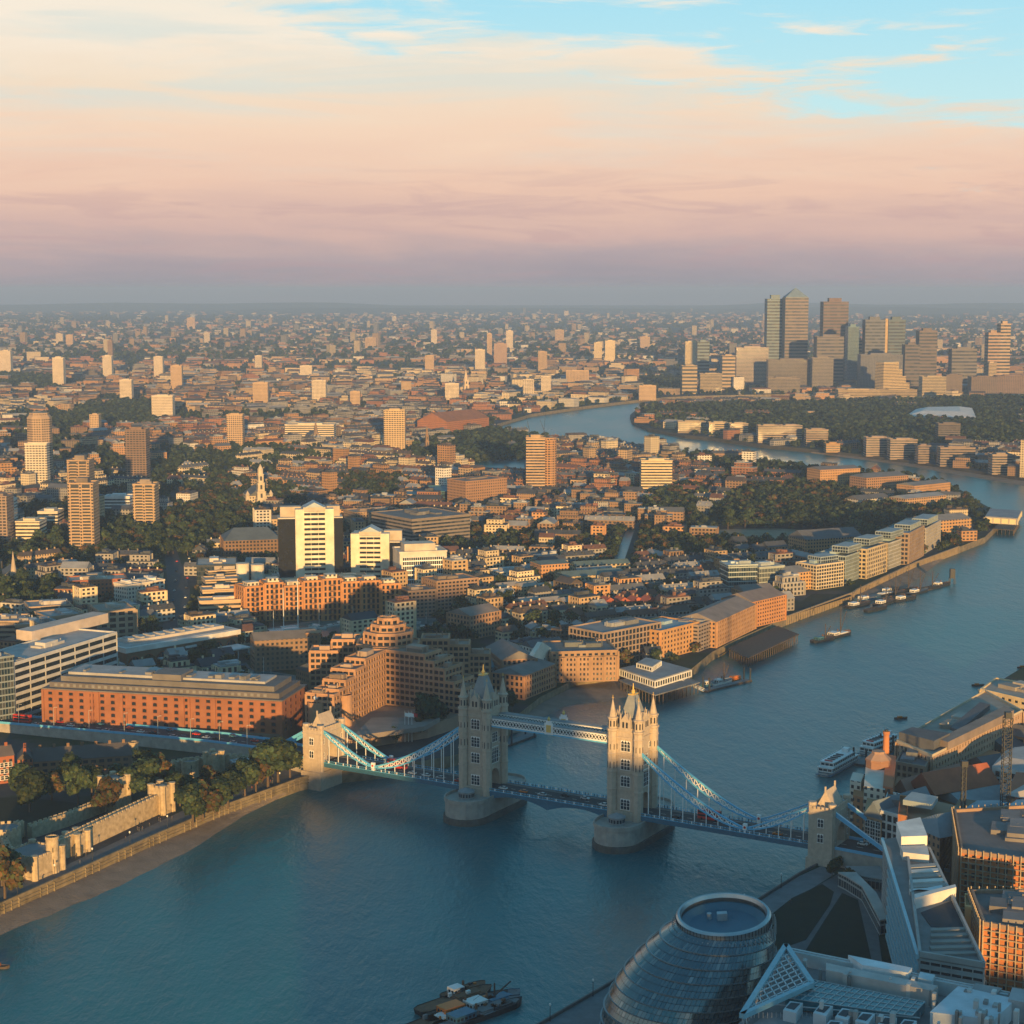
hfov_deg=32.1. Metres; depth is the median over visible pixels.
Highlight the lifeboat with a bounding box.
[729,675,741,681]
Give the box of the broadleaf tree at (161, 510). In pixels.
[159,506,165,515]
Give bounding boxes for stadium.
[909,406,975,418]
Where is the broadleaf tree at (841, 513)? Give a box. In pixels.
[836,510,844,520]
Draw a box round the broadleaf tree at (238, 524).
[234,521,244,527]
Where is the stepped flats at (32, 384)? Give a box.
[18,382,36,390]
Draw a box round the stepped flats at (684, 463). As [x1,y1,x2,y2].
[677,460,690,467]
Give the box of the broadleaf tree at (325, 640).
[321,636,330,644]
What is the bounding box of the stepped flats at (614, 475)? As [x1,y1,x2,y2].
[610,472,619,486]
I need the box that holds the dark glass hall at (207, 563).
[196,555,236,584]
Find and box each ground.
[0,305,1023,913]
[630,402,1023,480]
[761,667,1023,899]
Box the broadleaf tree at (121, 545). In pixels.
[114,542,126,549]
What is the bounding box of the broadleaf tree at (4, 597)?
[0,594,11,602]
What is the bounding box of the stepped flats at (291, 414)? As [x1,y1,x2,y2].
[282,412,302,420]
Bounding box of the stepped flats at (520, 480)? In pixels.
[514,476,525,484]
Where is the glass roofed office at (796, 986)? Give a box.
[739,943,1023,1023]
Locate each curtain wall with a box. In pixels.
[1,820,24,848]
[27,802,104,837]
[58,794,158,857]
[171,753,251,772]
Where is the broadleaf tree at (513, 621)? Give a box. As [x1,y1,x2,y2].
[508,618,521,627]
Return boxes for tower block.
[0,350,12,371]
[0,492,14,544]
[13,496,17,537]
[24,412,53,483]
[52,356,65,384]
[56,333,63,343]
[66,334,73,344]
[67,455,94,519]
[67,477,99,551]
[89,413,101,427]
[102,355,113,376]
[107,340,113,359]
[119,379,133,398]
[124,426,150,477]
[132,478,159,524]
[151,394,174,415]
[154,356,163,376]
[170,364,182,389]
[187,317,195,329]
[204,332,210,342]
[226,413,244,445]
[253,381,268,402]
[255,355,262,367]
[300,365,312,374]
[312,379,326,400]
[350,390,360,405]
[365,337,375,347]
[383,408,405,449]
[425,355,433,369]
[431,329,436,343]
[445,382,458,400]
[475,349,484,368]
[487,333,491,354]
[494,343,506,362]
[506,330,512,351]
[523,379,533,393]
[526,434,555,487]
[538,351,546,371]
[541,376,550,391]
[555,329,563,340]
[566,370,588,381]
[594,342,601,357]
[605,340,614,362]
[638,385,655,399]
[640,336,649,347]
[640,457,672,492]
[684,341,695,364]
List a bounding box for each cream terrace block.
[197,595,240,611]
[199,584,233,595]
[201,573,241,585]
[205,566,235,575]
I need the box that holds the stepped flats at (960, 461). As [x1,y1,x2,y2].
[953,455,975,468]
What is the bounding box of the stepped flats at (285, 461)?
[276,457,292,469]
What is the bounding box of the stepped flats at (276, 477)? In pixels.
[268,474,283,483]
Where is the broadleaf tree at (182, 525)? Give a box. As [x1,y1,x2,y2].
[175,519,189,530]
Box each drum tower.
[236,562,248,580]
[251,563,263,580]
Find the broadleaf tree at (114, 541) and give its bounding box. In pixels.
[108,537,124,549]
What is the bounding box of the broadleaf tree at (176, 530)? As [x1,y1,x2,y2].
[168,526,180,533]
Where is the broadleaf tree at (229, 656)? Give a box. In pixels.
[219,653,235,660]
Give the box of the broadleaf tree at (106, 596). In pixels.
[101,592,114,601]
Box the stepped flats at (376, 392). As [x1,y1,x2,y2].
[368,390,383,394]
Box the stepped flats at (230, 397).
[228,394,246,399]
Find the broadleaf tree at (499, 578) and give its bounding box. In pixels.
[494,573,506,582]
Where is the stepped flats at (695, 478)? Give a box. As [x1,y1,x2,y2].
[687,476,706,488]
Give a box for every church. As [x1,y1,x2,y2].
[2,553,20,585]
[243,464,272,505]
[306,421,319,435]
[419,426,428,446]
[459,371,468,389]
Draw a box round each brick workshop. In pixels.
[936,783,1009,804]
[967,750,1000,769]
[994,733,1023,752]
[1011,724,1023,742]
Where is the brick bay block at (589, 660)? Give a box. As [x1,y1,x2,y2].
[542,639,618,682]
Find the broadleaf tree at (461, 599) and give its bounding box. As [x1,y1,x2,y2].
[456,594,467,605]
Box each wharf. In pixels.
[484,638,550,669]
[490,658,556,699]
[679,596,756,647]
[721,586,786,626]
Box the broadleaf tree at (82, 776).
[62,763,93,804]
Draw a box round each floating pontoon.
[508,730,536,746]
[702,667,751,692]
[853,733,893,766]
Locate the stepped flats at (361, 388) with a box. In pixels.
[352,387,366,393]
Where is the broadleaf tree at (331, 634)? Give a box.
[328,631,337,640]
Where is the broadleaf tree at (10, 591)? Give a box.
[3,587,17,597]
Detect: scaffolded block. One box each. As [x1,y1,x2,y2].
[949,802,1023,915]
[967,886,1023,991]
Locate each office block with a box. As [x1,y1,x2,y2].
[15,517,46,541]
[37,507,63,529]
[392,540,446,584]
[681,364,696,393]
[696,340,709,377]
[698,372,721,392]
[721,354,735,389]
[735,346,768,382]
[766,358,809,385]
[766,376,799,392]
[810,356,833,389]
[835,388,879,399]
[857,353,902,387]
[859,338,861,353]
[880,388,916,397]
[902,342,919,386]
[918,375,946,395]
[943,373,962,392]
[948,347,976,383]
[967,375,997,392]
[984,330,1000,374]
[985,361,996,375]
[993,374,1023,392]
[997,321,1010,374]
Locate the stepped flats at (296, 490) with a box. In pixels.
[289,487,305,496]
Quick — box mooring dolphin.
[949,568,954,583]
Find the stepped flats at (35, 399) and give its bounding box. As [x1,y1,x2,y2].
[27,397,43,403]
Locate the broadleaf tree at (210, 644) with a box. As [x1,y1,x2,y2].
[201,639,219,649]
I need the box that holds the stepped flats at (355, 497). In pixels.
[342,495,365,500]
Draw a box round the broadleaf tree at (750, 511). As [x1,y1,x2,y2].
[742,507,754,516]
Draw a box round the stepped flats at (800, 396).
[793,392,810,401]
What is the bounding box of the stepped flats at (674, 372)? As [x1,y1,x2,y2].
[670,369,680,374]
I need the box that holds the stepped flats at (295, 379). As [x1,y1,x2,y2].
[289,377,305,380]
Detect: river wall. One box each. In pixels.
[0,775,308,915]
[536,863,817,1023]
[786,546,959,624]
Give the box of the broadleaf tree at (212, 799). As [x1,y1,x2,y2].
[193,779,222,820]
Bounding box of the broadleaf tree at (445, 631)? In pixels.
[438,629,452,638]
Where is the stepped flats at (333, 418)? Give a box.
[325,415,346,424]
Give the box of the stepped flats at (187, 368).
[183,366,192,370]
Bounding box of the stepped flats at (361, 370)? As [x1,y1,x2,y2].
[357,368,371,372]
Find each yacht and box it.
[268,597,283,630]
[280,579,316,629]
[308,623,326,628]
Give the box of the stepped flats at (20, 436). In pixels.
[13,432,26,440]
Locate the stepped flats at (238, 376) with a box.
[226,373,242,379]
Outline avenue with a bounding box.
[162,549,189,630]
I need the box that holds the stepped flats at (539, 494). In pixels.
[534,493,549,505]
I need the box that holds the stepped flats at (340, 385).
[335,383,348,388]
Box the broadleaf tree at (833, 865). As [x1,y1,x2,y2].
[826,859,840,877]
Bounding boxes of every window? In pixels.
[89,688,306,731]
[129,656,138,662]
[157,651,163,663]
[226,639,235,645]
[864,819,869,826]
[865,826,869,833]
[869,828,874,835]
[870,820,874,828]
[875,822,880,829]
[875,829,879,837]
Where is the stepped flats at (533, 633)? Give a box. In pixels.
[530,624,554,637]
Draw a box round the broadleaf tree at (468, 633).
[461,628,479,640]
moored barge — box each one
[844,585,869,608]
[854,594,880,600]
[863,604,886,612]
[866,591,893,595]
[872,586,894,606]
[878,576,905,599]
[879,586,899,591]
[893,568,917,594]
[894,594,916,601]
[906,571,927,595]
[916,572,941,588]
[933,580,949,586]
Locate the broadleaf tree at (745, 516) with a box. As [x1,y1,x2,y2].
[738,511,752,527]
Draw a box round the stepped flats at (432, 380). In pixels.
[421,378,438,382]
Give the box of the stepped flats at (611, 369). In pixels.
[605,367,620,370]
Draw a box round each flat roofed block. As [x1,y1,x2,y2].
[0,386,10,390]
[0,392,11,395]
[0,437,9,442]
[0,456,17,460]
[0,481,15,490]
[0,598,24,613]
[0,635,26,648]
[5,485,21,495]
[9,398,23,400]
[18,440,27,445]
[26,488,43,494]
[36,392,54,395]
[44,385,55,389]
[47,399,67,406]
[51,476,60,482]
[52,426,58,436]
[53,459,64,467]
[53,582,75,598]
[57,385,70,389]
[61,387,81,390]
[61,438,78,448]
[69,432,86,437]
[70,425,87,432]
[73,604,88,613]
[75,395,95,403]
[79,393,96,398]
[80,438,91,446]
[85,626,112,630]
[95,548,118,562]
[103,564,125,573]
[107,391,119,394]
[111,429,124,435]
[116,420,132,427]
[127,480,139,490]
[134,389,142,396]
[136,378,152,384]
[136,585,167,604]
[150,423,168,428]
[150,434,169,437]
[150,442,159,448]
[150,450,166,461]
[160,421,177,426]
[161,415,180,419]
[168,435,182,448]
[174,388,193,390]
[175,417,193,421]
[177,421,193,428]
[178,420,196,425]
[180,427,195,431]
[184,610,215,626]
[185,416,201,420]
[200,384,214,392]
[204,399,222,402]
[204,416,225,424]
[221,375,236,380]
[224,404,241,411]
[227,613,255,624]
[241,619,266,631]
[245,422,263,428]
[249,415,263,420]
[263,419,279,423]
[265,424,280,430]
[266,496,283,503]
[267,400,287,405]
[267,416,283,419]
[281,420,300,423]
[283,433,301,441]
[289,383,304,389]
[302,435,315,439]
[305,489,328,497]
[309,435,324,441]
[316,458,332,463]
[318,498,334,504]
[322,442,342,446]
[335,378,351,380]
[336,426,340,435]
[338,405,352,408]
[340,506,344,519]
[343,440,357,447]
[343,497,362,505]
[343,536,350,550]
[344,434,361,438]
[346,389,363,394]
[350,517,365,531]
[353,414,368,417]
[353,503,370,507]
[363,396,377,400]
[366,400,385,406]
[367,426,383,432]
[368,509,378,524]
[370,438,379,444]
[370,492,396,504]
[371,495,391,505]
[372,502,390,506]
[374,377,391,380]
[375,453,394,458]
[385,389,402,394]
[393,494,416,505]
[402,372,413,375]
[406,422,416,426]
[406,438,413,448]
[408,395,427,400]
[409,427,427,432]
[411,389,423,394]
[411,433,430,436]
[415,429,435,435]
[417,488,440,494]
[419,533,437,544]
[420,478,434,485]
[432,427,449,433]
[449,397,464,403]
[459,393,465,399]
[459,500,474,512]
[464,423,481,429]
[468,398,486,402]
[482,469,502,474]
[483,502,507,514]
[499,466,514,469]
[500,495,518,503]
[502,391,515,399]
[502,500,513,509]
[504,509,525,514]
[511,372,528,378]
[513,499,529,510]
[516,514,533,528]
[529,543,553,550]
[535,495,547,506]
[536,399,556,408]
[540,368,555,373]
[542,498,555,505]
[551,378,566,381]
[551,623,572,639]
[553,495,565,501]
[556,502,571,517]
[559,365,576,371]
[559,397,578,406]
[563,520,583,531]
[564,497,577,501]
[568,590,599,610]
[571,393,592,400]
[571,487,592,499]
[576,439,588,445]
[580,491,595,502]
[588,391,608,395]
[588,396,608,402]
[594,497,609,507]
[595,490,604,495]
[604,507,623,513]
[606,512,625,515]
[609,498,627,509]
[613,466,633,470]
[614,392,632,399]
[623,489,637,500]
[624,500,642,512]
[632,451,650,460]
[633,505,639,519]
[638,505,656,523]
[654,510,666,530]
[658,387,679,394]
[663,522,686,536]
[688,462,709,466]
[689,525,718,541]
[694,452,711,461]
[723,427,739,438]
[838,384,855,387]
[908,475,919,480]
[930,449,936,458]
[944,505,967,515]
[956,526,977,540]
[1008,449,1019,455]
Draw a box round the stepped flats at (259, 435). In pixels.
[253,432,269,438]
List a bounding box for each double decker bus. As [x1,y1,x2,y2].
[13,713,31,722]
[387,758,407,769]
[697,808,721,821]
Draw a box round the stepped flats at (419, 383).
[415,380,430,386]
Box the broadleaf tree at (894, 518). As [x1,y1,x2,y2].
[890,513,901,523]
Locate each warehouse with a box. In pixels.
[0,383,11,386]
[12,391,28,393]
[15,492,35,507]
[18,508,23,518]
[20,484,39,492]
[24,369,40,373]
[30,360,43,362]
[47,483,67,500]
[58,561,93,581]
[66,374,83,379]
[83,379,102,384]
[83,420,106,427]
[85,383,105,387]
[86,376,105,381]
[87,432,107,435]
[88,427,107,432]
[101,388,118,394]
[110,505,132,515]
[132,372,148,374]
[176,489,197,504]
[183,371,199,373]
[183,440,197,450]
[184,398,203,406]
[188,360,202,364]
[188,390,205,397]
[188,437,209,443]
[193,425,212,429]
[205,397,222,399]
[209,390,229,395]
[213,443,230,452]
[216,387,232,389]
[228,623,257,644]
[240,382,252,386]
[245,557,277,566]
[250,629,321,671]
[251,447,273,454]
[271,515,276,528]
[280,451,303,460]
[292,460,303,464]
[300,438,316,447]
[301,461,320,466]
[306,468,323,478]
[310,376,327,380]
[326,420,344,423]
[331,381,351,385]
[332,372,348,373]
[339,358,353,362]
[340,611,377,634]
[343,370,355,374]
[343,429,361,432]
[350,467,368,471]
[354,439,374,445]
[356,375,367,379]
[359,359,373,363]
[359,445,372,448]
[366,458,387,463]
[368,394,387,396]
[368,419,383,423]
[371,422,383,426]
[371,447,392,452]
[372,444,391,447]
[376,373,392,377]
[389,466,401,471]
[390,357,404,361]
[399,498,416,508]
[401,468,421,472]
[404,455,424,460]
[416,495,442,501]
[427,391,434,394]
[437,435,454,438]
[442,404,464,407]
[442,546,458,555]
[445,365,461,367]
[452,469,457,477]
[455,498,470,506]
[470,465,484,470]
[486,376,499,380]
[488,394,501,399]
[489,412,510,419]
[508,520,529,533]
[516,489,537,500]
[520,636,561,651]
[525,506,545,511]
[535,555,567,561]
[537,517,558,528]
[551,357,564,360]
[552,389,567,391]
[553,575,583,589]
[556,450,570,457]
[556,463,578,468]
[563,454,576,460]
[565,432,586,440]
[573,391,589,393]
[573,504,585,508]
[577,381,592,385]
[579,345,589,349]
[589,360,604,365]
[597,570,629,583]
[602,379,621,385]
[604,371,620,373]
[606,372,623,375]
[606,436,620,440]
[615,361,630,364]
[620,486,643,492]
[624,381,643,386]
[634,474,639,483]
[656,506,684,524]
[658,604,691,615]
[663,419,682,428]
[695,472,717,484]
[708,593,731,599]
[725,476,745,489]
[739,433,755,441]
[761,540,788,550]
[800,386,811,391]
[807,465,859,484]
[835,381,854,386]
[845,493,889,502]
[850,471,907,491]
[889,492,945,505]
[894,690,1023,770]
[896,479,949,493]
[904,513,971,534]
[928,443,948,449]
[940,491,960,501]
[945,436,965,442]
[952,438,973,445]
[969,391,984,395]
[978,455,987,459]
[997,446,1010,452]
[1000,442,1017,445]
[1007,464,1019,475]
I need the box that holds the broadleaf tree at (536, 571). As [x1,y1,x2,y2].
[533,567,542,579]
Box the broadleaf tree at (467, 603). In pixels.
[463,601,473,606]
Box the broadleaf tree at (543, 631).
[536,626,550,636]
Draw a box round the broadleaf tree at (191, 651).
[187,648,195,662]
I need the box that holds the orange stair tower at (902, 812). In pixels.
[898,795,907,821]
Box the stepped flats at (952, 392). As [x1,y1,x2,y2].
[944,389,961,396]
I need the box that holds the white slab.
[284,422,335,436]
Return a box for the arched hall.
[117,623,249,665]
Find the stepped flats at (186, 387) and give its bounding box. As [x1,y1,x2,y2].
[174,385,195,388]
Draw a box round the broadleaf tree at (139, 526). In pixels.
[135,524,148,531]
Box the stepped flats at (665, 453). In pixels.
[659,449,673,457]
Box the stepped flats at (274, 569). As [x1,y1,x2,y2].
[268,563,277,573]
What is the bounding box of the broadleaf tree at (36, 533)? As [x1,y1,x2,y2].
[31,529,43,540]
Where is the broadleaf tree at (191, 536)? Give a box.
[184,532,196,544]
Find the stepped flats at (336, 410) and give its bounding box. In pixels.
[333,408,353,414]
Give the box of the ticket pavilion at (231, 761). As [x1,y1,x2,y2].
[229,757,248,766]
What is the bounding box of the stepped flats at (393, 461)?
[385,457,398,465]
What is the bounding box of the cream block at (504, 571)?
[489,566,513,581]
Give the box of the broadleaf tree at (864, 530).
[860,529,868,534]
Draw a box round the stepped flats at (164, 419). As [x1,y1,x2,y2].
[155,417,174,421]
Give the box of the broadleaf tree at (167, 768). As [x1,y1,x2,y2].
[150,752,176,779]
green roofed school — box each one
[555,568,622,581]
[570,558,629,570]
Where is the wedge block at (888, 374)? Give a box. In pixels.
[875,361,909,388]
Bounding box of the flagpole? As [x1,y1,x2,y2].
[408,713,413,741]
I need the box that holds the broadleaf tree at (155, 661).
[144,655,159,666]
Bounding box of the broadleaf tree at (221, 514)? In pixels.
[213,509,227,517]
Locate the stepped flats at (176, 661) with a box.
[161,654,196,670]
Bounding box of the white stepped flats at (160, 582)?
[142,575,164,588]
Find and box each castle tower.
[0,821,21,847]
[13,838,65,881]
[45,834,59,873]
[61,826,91,855]
[97,771,131,812]
[128,740,138,762]
[147,779,175,815]
[181,757,198,777]
[202,748,224,772]
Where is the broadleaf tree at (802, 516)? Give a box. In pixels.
[798,512,807,527]
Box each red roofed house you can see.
[600,594,616,608]
[612,593,630,605]
[627,593,640,604]
[640,593,654,607]
[654,592,665,607]
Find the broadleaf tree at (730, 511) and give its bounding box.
[720,508,734,519]
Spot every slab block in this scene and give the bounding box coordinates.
[18,326,22,333]
[20,331,26,341]
[20,471,35,485]
[26,351,40,360]
[30,616,54,625]
[59,317,63,323]
[71,321,75,327]
[72,582,97,606]
[99,492,104,516]
[103,338,109,352]
[112,333,117,342]
[120,599,139,630]
[129,338,133,345]
[135,330,141,336]
[143,326,147,336]
[171,331,176,336]
[223,327,227,336]
[224,341,229,346]
[240,328,245,337]
[246,320,250,327]
[251,475,267,487]
[253,505,270,528]
[269,317,272,325]
[281,334,287,341]
[293,324,298,329]
[321,469,337,492]
[326,344,335,355]
[333,445,348,462]
[347,543,350,561]
[348,453,359,470]
[350,331,356,341]
[354,340,360,352]
[372,332,379,346]
[374,322,378,332]
[381,566,407,585]
[385,595,416,637]
[398,454,415,465]
[401,380,410,389]
[415,563,436,584]
[429,321,434,328]
[435,464,451,484]
[437,442,455,463]
[441,372,455,381]
[443,555,467,573]
[458,464,472,477]
[459,332,463,338]
[468,376,482,383]
[468,566,488,573]
[469,571,493,585]
[470,373,485,379]
[471,370,486,374]
[477,592,502,611]
[511,378,522,386]
[512,553,532,564]
[524,325,528,331]
[529,332,534,338]
[532,509,547,523]
[550,329,554,338]
[559,342,565,351]
[568,382,582,389]
[570,477,585,486]
[571,323,575,331]
[577,338,584,344]
[583,446,595,457]
[584,332,589,343]
[585,578,609,596]
[587,494,602,499]
[591,521,605,538]
[601,438,617,448]
[618,446,632,463]
[622,375,636,383]
[624,368,638,375]
[624,470,639,483]
[644,434,658,455]
[691,325,696,334]
[694,466,704,473]
[709,319,713,328]
[714,554,738,572]
[722,327,728,331]
[729,342,736,354]
[730,328,737,332]
[732,376,743,389]
[742,449,756,462]
[785,561,795,565]
[937,339,942,347]
[963,343,970,347]
[975,337,981,345]
[976,367,982,374]
[981,344,984,360]
[1019,438,1023,476]
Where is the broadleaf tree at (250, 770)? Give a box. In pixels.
[235,759,259,796]
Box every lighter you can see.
[406,1011,449,1023]
[413,984,491,1015]
[421,989,507,1020]
[432,994,519,1023]
[440,980,484,997]
[463,981,519,1008]
[467,996,521,1023]
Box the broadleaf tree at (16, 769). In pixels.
[7,761,28,790]
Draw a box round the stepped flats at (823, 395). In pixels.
[811,392,834,399]
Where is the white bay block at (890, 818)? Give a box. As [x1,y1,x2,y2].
[880,792,899,844]
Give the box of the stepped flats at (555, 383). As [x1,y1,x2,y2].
[551,381,561,384]
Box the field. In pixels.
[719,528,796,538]
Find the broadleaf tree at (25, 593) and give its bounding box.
[18,588,34,600]
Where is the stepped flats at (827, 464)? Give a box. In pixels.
[820,462,836,465]
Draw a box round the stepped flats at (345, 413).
[334,410,353,417]
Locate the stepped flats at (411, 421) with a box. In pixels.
[406,419,416,422]
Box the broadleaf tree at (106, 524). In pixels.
[101,520,113,529]
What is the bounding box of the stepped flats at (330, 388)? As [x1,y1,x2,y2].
[327,384,337,392]
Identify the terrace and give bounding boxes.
[6,447,18,456]
[10,460,23,464]
[13,464,24,470]
[16,547,60,563]
[17,449,24,456]
[23,558,61,578]
[35,493,55,502]
[57,590,72,602]
[89,567,132,572]
[91,561,130,568]
[95,475,113,485]
[108,467,125,473]
[112,474,143,485]
[117,548,152,561]
[124,571,158,579]
[126,567,163,578]
[138,601,174,621]
[139,607,155,618]
[150,436,168,441]
[160,438,188,443]
[177,461,208,472]
[178,609,223,627]
[180,473,207,482]
[183,560,196,575]
[192,431,219,434]
[204,661,249,672]
[206,537,219,550]
[214,608,249,615]
[216,613,231,625]
[236,450,261,458]
[251,429,277,432]
[252,431,280,436]
[256,437,284,444]
[262,502,295,512]
[267,474,291,478]
[276,463,291,470]
[280,473,310,478]
[281,470,305,475]
[285,476,319,482]
[295,480,321,486]
[299,484,323,488]
[304,455,332,461]
[306,498,343,503]
[307,493,323,499]
[313,445,333,455]
[316,475,344,482]
[317,465,335,469]
[338,493,355,499]
[339,504,371,508]
[342,431,365,437]
[343,561,350,572]
[349,447,371,450]
[349,449,371,454]
[353,492,371,496]
[360,462,374,467]
[360,496,370,500]
[364,451,393,455]
[393,449,412,455]
[393,483,425,489]
[397,464,420,469]
[409,473,434,477]
[409,475,429,484]
[415,459,431,465]
[415,464,429,470]
[416,500,452,506]
[422,469,434,472]
[430,505,464,511]
[437,462,460,466]
[447,553,472,560]
[455,545,495,554]
[468,458,474,464]
[468,559,486,567]
[470,514,487,525]
[487,513,520,519]
[492,468,524,473]
[492,586,514,604]
[493,544,524,552]
[493,581,518,589]
[498,472,523,476]
[499,549,527,563]
[501,611,513,625]
[505,598,547,614]
[506,473,525,476]
[507,477,515,481]
[507,484,532,489]
[507,489,516,494]
[508,635,545,639]
[511,603,547,626]
[512,467,525,471]
[513,596,538,602]
[515,581,537,596]
[517,548,557,555]
[534,528,581,541]
[536,581,552,588]
[536,596,559,606]
[542,503,574,516]
[544,485,572,494]
[550,586,583,597]
[555,501,585,503]
[556,468,568,471]
[556,471,575,477]
[556,482,569,486]
[558,597,567,605]
[561,549,593,563]
[569,468,589,474]
[574,564,612,569]
[576,466,609,469]
[576,469,593,477]
[578,472,592,483]
[580,607,621,622]
[582,542,606,556]
[584,514,635,530]
[586,468,613,471]
[596,451,605,456]
[600,486,620,491]
[604,446,633,450]
[609,581,644,597]
[609,603,651,611]
[613,471,624,476]
[618,445,640,450]
[620,490,652,501]
[620,587,657,597]
[621,605,661,616]
[623,565,658,574]
[623,572,665,583]
[624,443,643,447]
[630,466,639,471]
[633,559,665,567]
[638,555,661,560]
[640,565,682,574]
[644,613,680,618]
[646,547,662,556]
[653,565,698,579]
[658,581,692,594]
[662,553,705,565]
[667,586,695,597]
[669,573,710,583]
[670,483,699,490]
[672,467,686,470]
[672,558,713,566]
[678,470,693,477]
[679,476,697,480]
[685,564,716,570]
[686,568,719,576]
[691,465,724,471]
[694,492,726,497]
[699,559,713,565]
[710,449,742,457]
[714,479,724,486]
[727,550,751,557]
[739,476,767,482]
[752,475,784,482]
[753,548,791,560]
[764,467,801,477]
[781,473,793,479]
[791,548,812,559]
[835,439,859,448]
[860,487,894,496]
[973,440,988,444]
[975,459,987,468]
[984,443,1016,448]
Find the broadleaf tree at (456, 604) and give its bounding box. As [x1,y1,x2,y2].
[450,600,462,609]
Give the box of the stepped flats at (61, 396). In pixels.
[53,394,66,397]
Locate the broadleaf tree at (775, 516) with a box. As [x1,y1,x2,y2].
[767,511,780,521]
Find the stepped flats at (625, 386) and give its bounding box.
[617,383,637,389]
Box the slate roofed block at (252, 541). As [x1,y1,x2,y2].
[220,527,277,556]
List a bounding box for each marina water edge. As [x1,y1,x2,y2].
[249,668,295,676]
[267,618,445,636]
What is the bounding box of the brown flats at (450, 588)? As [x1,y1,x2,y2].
[421,573,478,610]
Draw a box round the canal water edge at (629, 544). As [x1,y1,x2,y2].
[614,530,634,558]
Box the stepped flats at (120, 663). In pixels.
[118,658,126,665]
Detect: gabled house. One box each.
[7,406,15,412]
[57,558,76,562]
[128,657,155,666]
[131,563,146,568]
[163,645,186,657]
[167,354,177,357]
[167,474,182,484]
[172,431,182,435]
[183,430,191,435]
[192,543,207,559]
[193,654,220,670]
[194,443,203,448]
[201,439,209,448]
[207,646,234,658]
[230,480,242,487]
[243,446,252,452]
[249,409,257,415]
[282,438,291,444]
[287,354,301,358]
[325,407,333,413]
[328,438,338,443]
[335,465,347,470]
[337,469,348,474]
[364,411,373,415]
[398,475,408,481]
[405,482,421,489]
[406,486,418,489]
[413,470,424,474]
[425,455,432,461]
[431,457,436,465]
[488,499,499,503]
[495,623,517,641]
[507,553,516,565]
[520,562,529,568]
[523,406,530,412]
[527,584,550,597]
[537,488,546,493]
[539,531,554,545]
[548,602,567,619]
[556,439,562,444]
[560,437,570,440]
[561,442,571,447]
[561,477,570,484]
[563,606,583,622]
[564,488,570,494]
[573,481,586,487]
[584,483,596,490]
[585,499,593,504]
[588,598,607,611]
[601,450,611,455]
[619,476,630,487]
[633,549,649,556]
[642,644,661,660]
[646,581,662,588]
[679,577,693,582]
[680,465,692,470]
[691,595,709,606]
[696,500,712,515]
[705,598,719,605]
[708,485,721,492]
[709,474,719,485]
[709,492,723,502]
[713,470,724,475]
[716,486,730,493]
[729,535,747,548]
[733,543,748,551]
[747,542,765,551]
[781,589,794,610]
[786,434,796,439]
[871,464,880,471]
[1010,356,1023,359]
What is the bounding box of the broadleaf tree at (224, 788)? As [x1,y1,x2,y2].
[206,779,233,814]
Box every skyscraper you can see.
[764,295,781,358]
[781,288,808,358]
[813,334,843,381]
[820,298,848,377]
[844,324,858,379]
[862,317,885,353]
[884,319,887,352]
[887,317,905,353]
[916,328,937,375]
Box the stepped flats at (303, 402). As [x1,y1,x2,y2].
[295,399,313,407]
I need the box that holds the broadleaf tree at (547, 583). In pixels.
[540,582,551,590]
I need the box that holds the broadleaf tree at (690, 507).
[685,503,698,511]
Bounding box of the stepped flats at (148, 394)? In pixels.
[144,392,157,398]
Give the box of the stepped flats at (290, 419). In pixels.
[283,417,303,421]
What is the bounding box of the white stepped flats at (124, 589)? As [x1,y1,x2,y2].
[113,578,140,601]
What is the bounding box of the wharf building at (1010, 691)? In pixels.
[978,677,1023,724]
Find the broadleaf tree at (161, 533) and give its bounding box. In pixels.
[153,528,166,538]
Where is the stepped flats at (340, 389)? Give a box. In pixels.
[331,386,345,392]
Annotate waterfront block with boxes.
[796,553,843,589]
[814,542,860,583]
[830,534,887,578]
[875,527,903,569]
[883,519,924,564]
[900,514,940,553]
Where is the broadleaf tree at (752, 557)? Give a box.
[746,554,757,561]
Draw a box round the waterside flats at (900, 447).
[887,437,917,459]
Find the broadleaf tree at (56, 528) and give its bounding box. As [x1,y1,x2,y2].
[50,525,60,531]
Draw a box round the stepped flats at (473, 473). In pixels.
[466,471,479,476]
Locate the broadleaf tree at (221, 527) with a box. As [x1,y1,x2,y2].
[217,522,228,532]
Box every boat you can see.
[0,963,9,968]
[700,678,715,687]
[711,662,731,686]
[810,624,834,643]
[894,716,906,719]
[971,683,983,685]
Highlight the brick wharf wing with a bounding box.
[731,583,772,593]
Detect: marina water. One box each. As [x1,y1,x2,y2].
[250,670,295,679]
[275,619,443,636]
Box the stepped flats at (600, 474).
[591,471,614,482]
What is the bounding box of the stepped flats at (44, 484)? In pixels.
[38,480,55,494]
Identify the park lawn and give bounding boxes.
[772,884,833,949]
[806,893,870,958]
[878,933,891,962]
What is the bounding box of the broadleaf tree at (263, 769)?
[251,758,269,792]
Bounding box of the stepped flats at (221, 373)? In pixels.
[217,370,234,376]
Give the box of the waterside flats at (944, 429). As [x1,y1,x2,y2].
[935,422,960,437]
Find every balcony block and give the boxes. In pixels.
[234,580,263,620]
[259,576,284,620]
[282,579,301,620]
[297,574,321,620]
[318,572,342,620]
[340,575,359,617]
[356,574,381,615]
[379,577,401,614]
[568,616,660,664]
[649,616,699,658]
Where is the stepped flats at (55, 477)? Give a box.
[50,475,64,482]
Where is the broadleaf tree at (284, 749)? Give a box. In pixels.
[260,736,296,782]
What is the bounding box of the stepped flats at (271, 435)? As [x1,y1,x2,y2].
[262,433,276,438]

